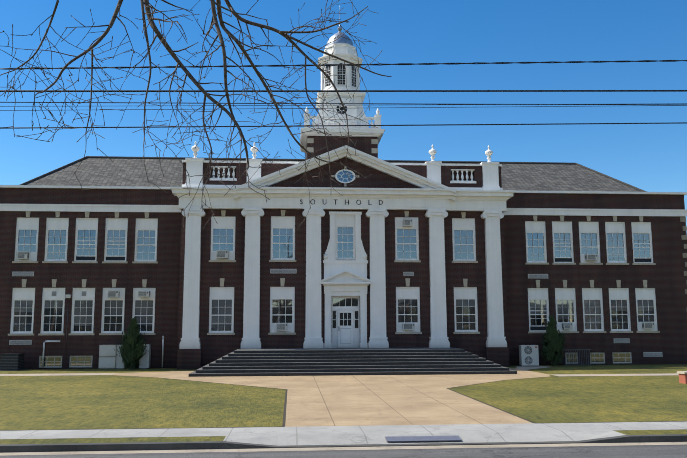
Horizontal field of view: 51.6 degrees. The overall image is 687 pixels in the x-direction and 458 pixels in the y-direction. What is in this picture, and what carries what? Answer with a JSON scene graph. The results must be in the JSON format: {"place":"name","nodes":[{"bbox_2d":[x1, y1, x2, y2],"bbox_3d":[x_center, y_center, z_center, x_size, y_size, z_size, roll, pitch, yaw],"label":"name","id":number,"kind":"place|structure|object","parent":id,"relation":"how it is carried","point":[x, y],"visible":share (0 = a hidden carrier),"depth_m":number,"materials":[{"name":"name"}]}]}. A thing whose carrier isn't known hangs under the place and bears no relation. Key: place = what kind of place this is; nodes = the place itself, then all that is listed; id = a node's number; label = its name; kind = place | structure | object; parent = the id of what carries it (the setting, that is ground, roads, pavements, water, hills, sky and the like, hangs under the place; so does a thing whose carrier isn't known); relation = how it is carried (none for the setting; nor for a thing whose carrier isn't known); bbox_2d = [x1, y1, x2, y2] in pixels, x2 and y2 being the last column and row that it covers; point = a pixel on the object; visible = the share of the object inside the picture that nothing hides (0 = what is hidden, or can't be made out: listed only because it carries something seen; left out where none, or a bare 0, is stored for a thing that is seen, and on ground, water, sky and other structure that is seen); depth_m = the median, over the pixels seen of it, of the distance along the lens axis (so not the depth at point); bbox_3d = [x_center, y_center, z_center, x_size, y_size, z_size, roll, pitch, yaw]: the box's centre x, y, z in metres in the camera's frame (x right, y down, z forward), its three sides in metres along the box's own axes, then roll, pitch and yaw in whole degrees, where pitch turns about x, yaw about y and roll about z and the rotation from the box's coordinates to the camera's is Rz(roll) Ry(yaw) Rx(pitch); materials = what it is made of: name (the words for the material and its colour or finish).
{"place":"outdoors","nodes":[
{"label":"outdoors","id":0,"kind":"place"},
{"bbox_2d":[0,0,391,228],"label":"bare tree","id":1,"kind":"object","parent":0,"point":[159,35],"visible":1,"depth_m":5.75,"materials":[{"name":"brown plant"}]},
{"bbox_2d":[0,141,686,369],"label":"school building","id":2,"kind":"structure","parent":0,"point":[475,259],"depth_m":42.52,"materials":[{"name":"brick"}]},
{"bbox_2d":[42,295,163,367],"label":"wall pipes","id":3,"kind":"object","parent":2,"relation":"attached to","point":[68,296],"depth_m":41.67,"materials":[{"name":"grey metal"}]},
{"bbox_2d":[20,156,646,191],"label":"roof shingles","id":4,"kind":"object","parent":2,"relation":"on","point":[132,171],"visible":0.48,"depth_m":47.51,"materials":[{"name":"grey"}]},
{"bbox_2d":[300,21,384,159],"bbox_3d":[-0.230,-8.324,47.933,5.340,14.330,5.340,0,-8,-4],"label":"cupola","id":5,"kind":"object","parent":4,"relation":"on","point":[367,138],"visible":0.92,"depth_m":46.27,"materials":[{"name":"wood"}]},
{"bbox_2d":[0,364,686,443],"bbox_3d":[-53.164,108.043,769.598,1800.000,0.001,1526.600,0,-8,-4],"label":"lawn","id":6,"kind":"structure","parent":0,"point":[76,402],"depth_m":23.28,"materials":[{"name":"green plant"}]},
{"bbox_2d":[0,353,25,370],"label":"steps","id":7,"kind":"structure","parent":6,"relation":"on","point":[12,362],"depth_m":40.01,"materials":[{"name":"grey concrete"}]},
{"bbox_2d":[99,345,125,368],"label":"heat pump cabinets","id":8,"kind":"object","parent":6,"relation":"on","point":[105,360],"visible":0.9,"depth_m":41.21,"materials":[{"name":"grey metal"}]},
{"bbox_2d":[113,316,146,368],"bbox_3d":[-12.187,6.639,41.025,2.008,3.226,1.826,0,-8,-4],"label":"arborvitae","id":9,"kind":"object","parent":6,"relation":"on","point":[131,350],"visible":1,"depth_m":40.77,"materials":[{"name":"green plant"}]},
{"bbox_2d":[139,344,150,368],"bbox_3d":[-11.628,7.465,41.587,0.550,1.400,0.510,0,-8,-4],"label":"utility cabinet","id":10,"kind":"object","parent":6,"relation":"on","point":[145,359],"visible":0.71,"depth_m":41.34,"materials":[{"name":"grey metal"}]},
{"bbox_2d":[519,345,538,365],"bbox_3d":[11.150,7.614,42.700,1.050,1.250,0.464,0,-8,-4],"label":"heat pump","id":11,"kind":"object","parent":6,"relation":"on","point":[528,355],"visible":0.96,"depth_m":42.49,"materials":[{"name":"grey metal"}]},
{"bbox_2d":[538,315,566,365],"bbox_3d":[12.560,6.658,42.726,1.691,3.239,1.813,0,-8,-4],"label":"arborvitae","id":12,"kind":"object","parent":6,"relation":"on","point":[553,348],"visible":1,"depth_m":42.45,"materials":[{"name":"green plant"}]},
{"bbox_2d":[564,349,590,365],"bbox_3d":[14.186,7.785,42.992,1.650,0.970,0.040,0,-8,-4],"label":"areaway railing","id":13,"kind":"object","parent":6,"relation":"on","point":[577,356],"visible":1,"depth_m":42.99,"materials":[{"name":"grey metal"}]},
{"bbox_2d":[0,366,686,445],"bbox_3d":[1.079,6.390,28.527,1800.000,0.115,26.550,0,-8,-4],"label":"concrete walkways","id":14,"kind":"structure","parent":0,"point":[347,409],"depth_m":18.67,"materials":[{"name":"concrete"}]},
{"bbox_2d":[188,347,516,376],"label":"front steps","id":15,"kind":"structure","parent":14,"relation":"on","point":[332,361],"depth_m":36.48,"materials":[{"name":"grey concrete"}]},
{"bbox_2d":[385,435,461,441],"bbox_3d":[1.750,4.605,15.599,1.650,0.013,0.320,0,2,-4],"label":"drain grate","id":16,"kind":"object","parent":14,"relation":"on","point":[419,438],"visible":1,"depth_m":15.58,"materials":[{"name":"grey metal"}]},
{"bbox_2d":[0,442,686,457],"bbox_3d":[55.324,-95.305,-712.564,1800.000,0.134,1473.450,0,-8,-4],"label":"road asphalt","id":17,"kind":"structure","parent":0,"point":[634,450],"depth_m":14.42,"materials":[{"name":"grey asphalt"}]},
{"bbox_2d":[0,434,686,451],"bbox_3d":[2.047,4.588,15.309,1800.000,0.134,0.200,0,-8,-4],"label":"kerb stones","id":18,"kind":"object","parent":17,"relation":"on","point":[61,447],"visible":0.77,"depth_m":14.90,"materials":[{"name":"grey concrete"}]},
{"bbox_2d":[0,60,686,128],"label":"utility wires","id":19,"kind":"object","parent":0,"point":[676,104],"visible":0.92,"depth_m":15.40,"materials":[{"name":"black"}]},
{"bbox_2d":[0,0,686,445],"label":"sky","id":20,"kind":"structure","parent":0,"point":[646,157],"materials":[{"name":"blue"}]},
{"bbox_2d":[677,371,686,383],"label":"brick pillar","id":21,"kind":"structure","parent":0,"point":[683,377],"depth_m":29.60,"materials":[{"name":"brick"}]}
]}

